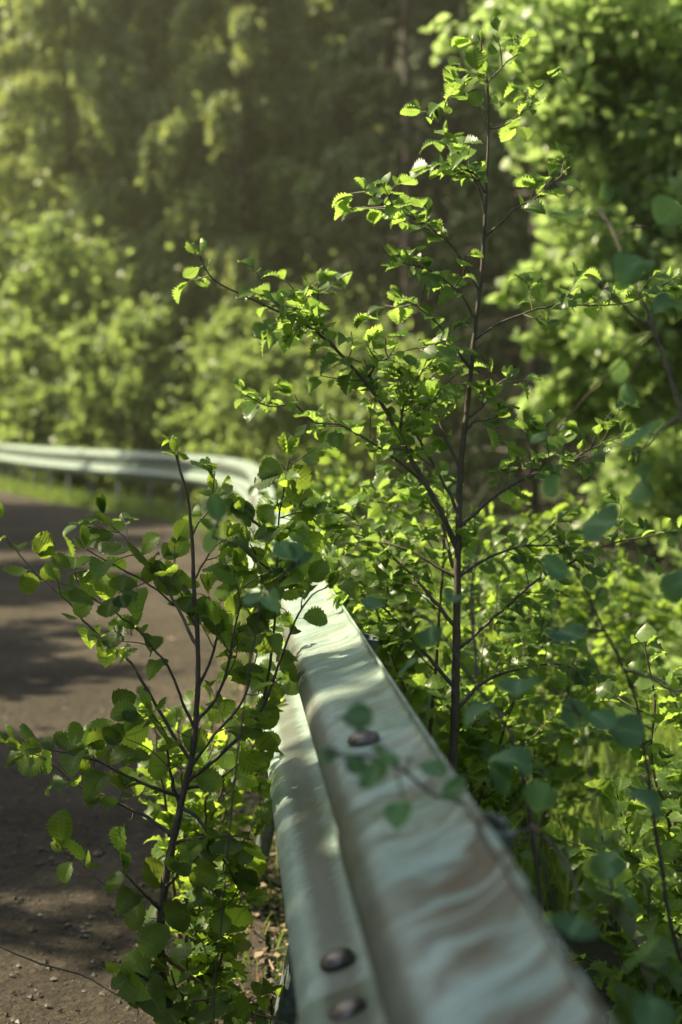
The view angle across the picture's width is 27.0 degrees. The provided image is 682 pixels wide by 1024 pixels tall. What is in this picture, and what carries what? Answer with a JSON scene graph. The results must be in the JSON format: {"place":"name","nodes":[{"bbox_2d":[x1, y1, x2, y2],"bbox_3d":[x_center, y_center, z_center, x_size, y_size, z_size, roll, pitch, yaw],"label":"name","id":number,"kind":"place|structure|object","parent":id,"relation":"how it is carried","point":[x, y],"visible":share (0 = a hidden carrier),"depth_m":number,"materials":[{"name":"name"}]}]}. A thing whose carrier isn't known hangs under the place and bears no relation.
{"place":"outdoors","nodes":[
{"label":"outdoors","id":0,"kind":"place"},
{"bbox_2d":[0,489,278,1023],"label":"road","id":1,"kind":"structure","parent":0,"point":[24,519],"depth_m":3.97,"materials":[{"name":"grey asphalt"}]},
{"bbox_2d":[0,432,365,1023],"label":"alder sapling","id":2,"kind":"object","parent":1,"relation":"on","point":[229,569],"visible":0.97,"depth_m":1.94,"materials":[{"name":"green plant"}]},
{"bbox_2d":[139,857,268,1023],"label":"verge shrub","id":3,"kind":"object","parent":1,"relation":"on","point":[201,949],"visible":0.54,"depth_m":2.03,"materials":[{"name":"green plant"}]},
{"bbox_2d":[126,690,283,999],"bbox_3d":[-0.227,0.587,2.430,0.196,0.584,0.276,2,4,29],"label":"verge shrub","id":4,"kind":"object","parent":1,"relation":"on","point":[205,810],"visible":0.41,"depth_m":2.40,"materials":[{"name":"green plant"}]},
{"bbox_2d":[201,495,312,1023],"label":"shrub","id":5,"kind":"object","parent":1,"relation":"on","point":[216,507],"visible":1,"depth_m":1.51,"materials":[{"name":"green plant"}]},
{"bbox_2d":[0,443,612,1023],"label":"guard rail","id":6,"kind":"object","parent":1,"relation":"on","point":[428,913],"visible":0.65,"depth_m":1.20,"materials":[{"name":"metal"}]},
{"bbox_2d":[6,0,681,1017],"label":"ground","id":7,"kind":"structure","parent":0,"point":[598,948],"depth_m":14.54,"materials":[{"name":"green plant"}]},
{"bbox_2d":[0,7,30,199],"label":"weeping tree","id":8,"kind":"object","parent":7,"relation":"on","point":[14,148],"visible":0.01,"depth_m":30.12,"materials":[{"name":"green plant"}]},
{"bbox_2d":[0,351,52,478],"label":"leafy bush","id":9,"kind":"object","parent":7,"relation":"on","point":[24,397],"visible":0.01,"depth_m":24.93,"materials":[{"name":"green plant"}]},
{"bbox_2d":[0,188,71,434],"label":"leafy bush","id":10,"kind":"object","parent":7,"relation":"on","point":[3,273],"visible":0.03,"depth_m":25.95,"materials":[{"name":"green plant"}]},
{"bbox_2d":[1,146,121,395],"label":"leafy bush","id":11,"kind":"object","parent":7,"relation":"on","point":[33,199],"visible":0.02,"depth_m":27.57,"materials":[{"name":"green plant"}]},
{"bbox_2d":[0,0,123,270],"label":"weeping tree","id":12,"kind":"object","parent":7,"relation":"on","point":[24,139],"visible":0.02,"depth_m":28.95,"materials":[{"name":"green plant"}]},
{"bbox_2d":[0,1,171,169],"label":"weeping tree","id":13,"kind":"object","parent":7,"relation":"on","point":[15,33],"depth_m":33.09,"materials":[{"name":"green plant"}]},
{"bbox_2d":[0,178,176,491],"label":"leafy bush","id":14,"kind":"object","parent":7,"relation":"on","point":[52,277],"visible":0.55,"depth_m":23.00,"materials":[{"name":"green plant"}]},
{"bbox_2d":[0,0,185,478],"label":"weeping tree","id":15,"kind":"object","parent":7,"relation":"on","point":[89,107],"visible":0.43,"depth_m":26.34,"materials":[{"name":"green plant"}]},
{"bbox_2d":[0,271,229,501],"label":"leafy bush","id":16,"kind":"object","parent":7,"relation":"on","point":[140,333],"visible":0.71,"depth_m":21.31,"materials":[{"name":"green plant"}]},
{"bbox_2d":[38,229,230,489],"bbox_3d":[-3.958,-2.343,25.933,4.475,5.594,4.443,3,5,42],"label":"leafy bush","id":17,"kind":"object","parent":7,"relation":"on","point":[108,291],"visible":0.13,"depth_m":25.20,"materials":[{"name":"green plant"}]},
{"bbox_2d":[78,197,261,485],"bbox_3d":[-3.286,-2.575,26.476,4.580,6.516,4.848,0,4,2],"label":"leafy bush","id":18,"kind":"object","parent":7,"relation":"on","point":[177,351],"visible":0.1,"depth_m":25.83,"materials":[{"name":"green plant"}]},
{"bbox_2d":[74,0,274,337],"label":"weeping tree","id":19,"kind":"object","parent":7,"relation":"on","point":[151,19],"visible":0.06,"depth_m":28.29,"materials":[{"name":"green plant"}]},
{"bbox_2d":[74,0,274,263],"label":"weeping tree","id":20,"kind":"object","parent":7,"relation":"on","point":[79,131],"depth_m":31.47,"materials":[{"name":"green plant"}]},
{"bbox_2d":[0,473,358,659],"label":"verge grass","id":21,"kind":"structure","parent":7,"relation":"on","point":[58,493],"depth_m":16.40,"materials":[{"name":"green plant"}]},
{"bbox_2d":[136,671,270,855],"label":"verge shrub","id":22,"kind":"object","parent":7,"relation":"on","point":[222,814],"visible":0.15,"depth_m":2.97,"materials":[{"name":"green plant"}]},
{"bbox_2d":[111,275,307,491],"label":"leafy bush","id":23,"kind":"object","parent":7,"relation":"on","point":[235,320],"visible":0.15,"depth_m":23.78,"materials":[{"name":"green plant"}]},
{"bbox_2d":[136,598,297,1023],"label":"leaf litter","id":24,"kind":"object","parent":7,"relation":"on","point":[273,911],"visible":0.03,"depth_m":2.92,"materials":[{"name":"brown plant"}]},
{"bbox_2d":[109,0,378,488],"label":"weeping tree","id":25,"kind":"object","parent":7,"relation":"on","point":[208,91],"visible":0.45,"depth_m":26.19,"materials":[{"name":"green plant"}]},
{"bbox_2d":[215,647,287,1023],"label":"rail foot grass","id":26,"kind":"structure","parent":7,"relation":"on","point":[270,890],"depth_m":2.95,"materials":[{"name":"green plant"}]},
{"bbox_2d":[146,300,363,508],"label":"leafy bush","id":27,"kind":"object","parent":7,"relation":"on","point":[271,363],"visible":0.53,"depth_m":18.92,"materials":[{"name":"green plant"}]},
{"bbox_2d":[205,7,372,276],"bbox_3d":[-1.603,-10.265,33.989,7.090,20.522,6.804,1,4,21],"label":"weeping tree","id":28,"kind":"object","parent":7,"relation":"on","point":[274,28],"visible":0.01,"depth_m":33.07,"materials":[{"name":"green plant"}]},
{"bbox_2d":[199,240,394,482],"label":"leafy bush","id":29,"kind":"object","parent":7,"relation":"on","point":[342,307],"visible":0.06,"depth_m":23.86,"materials":[{"name":"green plant"}]},
{"bbox_2d":[253,450,360,593],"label":"undergrowth shrub","id":30,"kind":"object","parent":7,"relation":"on","point":[328,479],"visible":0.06,"depth_m":5.41,"materials":[{"name":"green plant"}]},
{"bbox_2d":[232,470,401,750],"bbox_3d":[-0.058,0.370,3.095,0.366,0.930,0.394,0,4,0],"label":"undergrowth shrub","id":31,"kind":"object","parent":7,"relation":"on","point":[319,489],"visible":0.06,"depth_m":3.04,"materials":[{"name":"green plant"}]},
{"bbox_2d":[217,4,432,352],"bbox_3d":[-0.391,-9.913,30.400,5.850,18.349,6.452,0,4,8],"label":"spruce tree","id":32,"kind":"object","parent":7,"relation":"on","point":[396,126],"visible":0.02,"depth_m":30.07,"materials":[{"name":"green plant"}]},
{"bbox_2d":[221,0,445,392],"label":"weeping tree","id":33,"kind":"object","parent":7,"relation":"on","point":[318,12],"visible":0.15,"depth_m":27.81,"materials":[{"name":"green plant"}]},
{"bbox_2d":[309,439,449,735],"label":"undergrowth shrub","id":34,"kind":"object","parent":7,"relation":"on","point":[341,495],"visible":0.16,"depth_m":3.91,"materials":[{"name":"green plant"}]},
{"bbox_2d":[274,289,505,510],"bbox_3d":[0.554,-1.317,20.450,2.983,3.729,2.962,-3,5,-41],"label":"leafy bush","id":35,"kind":"object","parent":7,"relation":"on","point":[352,400],"visible":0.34,"depth_m":20.14,"materials":[{"name":"green plant"}]},
{"bbox_2d":[312,0,500,321],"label":"spruce tree","id":36,"kind":"object","parent":7,"relation":"on","point":[385,64],"visible":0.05,"depth_m":34.32,"materials":[{"name":"green plant"}]},
{"bbox_2d":[288,0,548,507],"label":"spruce tree","id":37,"kind":"object","parent":7,"relation":"on","point":[394,98],"visible":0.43,"depth_m":23.05,"materials":[{"name":"green plant"}]},
{"bbox_2d":[356,475,481,736],"bbox_3d":[0.111,0.401,2.499,0.260,0.935,0.164,0,4,0],"label":"alder sapling","id":38,"kind":"object","parent":7,"relation":"on","point":[376,513],"visible":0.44,"depth_m":2.45,"materials":[{"name":"green plant"}]},
{"bbox_2d":[172,16,681,775],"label":"alder sapling","id":39,"kind":"object","parent":7,"relation":"on","point":[434,356],"visible":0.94,"depth_m":2.28,"materials":[{"name":"green plant"}]},
{"bbox_2d":[319,700,557,938],"bbox_3d":[0.118,0.545,1.140,0.300,0.809,0.083,-2,4,-34],"label":"shrub","id":40,"kind":"object","parent":7,"relation":"on","point":[356,717],"visible":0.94,"depth_m":1.06,"materials":[{"name":"green plant"}]},
{"bbox_2d":[328,514,588,858],"bbox_3d":[0.199,0.439,2.556,0.481,0.856,0.456,0,4,0],"label":"undergrowth shrub","id":41,"kind":"object","parent":7,"relation":"on","point":[483,738],"visible":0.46,"depth_m":2.53,"materials":[{"name":"green plant"}]},
{"bbox_2d":[359,0,578,376],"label":"spruce tree","id":42,"kind":"object","parent":7,"relation":"on","point":[448,7],"visible":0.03,"depth_m":26.71,"materials":[{"name":"green plant"}]},
{"bbox_2d":[422,5,578,284],"bbox_3d":[4.966,-15.046,32.094,7.226,20.551,6.552,-3,4,-36],"label":"spruce tree","id":43,"kind":"object","parent":7,"relation":"on","point":[447,210],"visible":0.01,"depth_m":32.78,"materials":[{"name":"green plant"}]},
{"bbox_2d":[420,510,594,625],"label":"sunlit bush","id":44,"kind":"object","parent":7,"relation":"on","point":[583,518],"visible":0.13,"depth_m":7.56,"materials":[{"name":"green plant"}]},
{"bbox_2d":[361,544,676,1023],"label":"shrub","id":45,"kind":"object","parent":7,"relation":"on","point":[539,796],"visible":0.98,"depth_m":1.29,"materials":[{"name":"green plant"}]},
{"bbox_2d":[358,537,681,937],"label":"hollow grass","id":46,"kind":"structure","parent":7,"relation":"on","point":[627,763],"depth_m":3.71,"materials":[{"name":"green plant"}]},
{"bbox_2d":[405,1,640,460],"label":"spruce tree","id":47,"kind":"object","parent":7,"relation":"on","point":[500,249],"visible":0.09,"depth_m":21.38,"materials":[{"name":"green plant"}]},
{"bbox_2d":[413,486,644,864],"bbox_3d":[0.436,0.406,3.309,0.578,0.929,0.614,0,4,0],"label":"undergrowth shrub","id":48,"kind":"object","parent":7,"relation":"on","point":[574,771],"visible":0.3,"depth_m":3.29,"materials":[{"name":"green plant"}]},
{"bbox_2d":[398,0,672,567],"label":"spruce tree","id":49,"kind":"object","parent":7,"relation":"on","point":[494,338],"visible":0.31,"depth_m":14.48,"materials":[{"name":"green plant"}]},
{"bbox_2d":[419,0,681,543],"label":"leafy tree","id":50,"kind":"object","parent":7,"relation":"on","point":[630,154],"visible":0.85,"depth_m":7.32,"materials":[{"name":"green plant"}]},
{"bbox_2d":[464,502,681,963],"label":"shrub","id":51,"kind":"object","parent":7,"relation":"on","point":[626,731],"visible":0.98,"depth_m":1.33,"materials":[{"name":"green plant"}]},
{"bbox_2d":[476,567,681,764],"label":"undergrowth shrub","id":52,"kind":"object","parent":7,"relation":"on","point":[626,650],"visible":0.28,"depth_m":4.38,"materials":[{"name":"green plant"}]},
{"bbox_2d":[516,535,681,682],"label":"sunlit bush","id":53,"kind":"object","parent":7,"relation":"on","point":[647,590],"visible":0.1,"depth_m":6.12,"materials":[{"name":"green plant"}]},
{"bbox_2d":[530,178,681,502],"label":"shrub","id":54,"kind":"object","parent":7,"relation":"on","point":[628,269],"visible":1,"depth_m":1.33,"materials":[{"name":"green plant"}]},
{"bbox_2d":[539,622,681,1023],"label":"undergrowth shrub","id":55,"kind":"object","parent":7,"relation":"on","point":[667,784],"visible":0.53,"depth_m":1.95,"materials":[{"name":"green plant"}]},
{"bbox_2d":[543,826,681,1023],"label":"undergrowth shrub","id":56,"kind":"object","parent":7,"relation":"on","point":[664,968],"visible":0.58,"depth_m":1.65,"materials":[{"name":"green plant"}]},
{"bbox_2d":[587,603,681,708],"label":"sunlit bush","id":57,"kind":"object","parent":7,"relation":"on","point":[674,650],"visible":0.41,"depth_m":5.30,"materials":[{"name":"green plant"}]},
{"bbox_2d":[611,417,681,585],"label":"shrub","id":58,"kind":"object","parent":7,"relation":"on","point":[668,561],"visible":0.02,"depth_m":12.47,"materials":[{"name":"green plant"}]},
{"bbox_2d":[640,583,681,640],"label":"sunlit bush","id":59,"kind":"object","parent":7,"relation":"on","point":[662,626],"visible":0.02,"depth_m":6.96,"materials":[{"name":"green plant"}]},
{"bbox_2d":[644,666,681,762],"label":"undergrowth shrub","id":60,"kind":"object","parent":7,"relation":"on","point":[661,672],"visible":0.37,"depth_m":2.48,"materials":[{"name":"green plant"}]}
]}

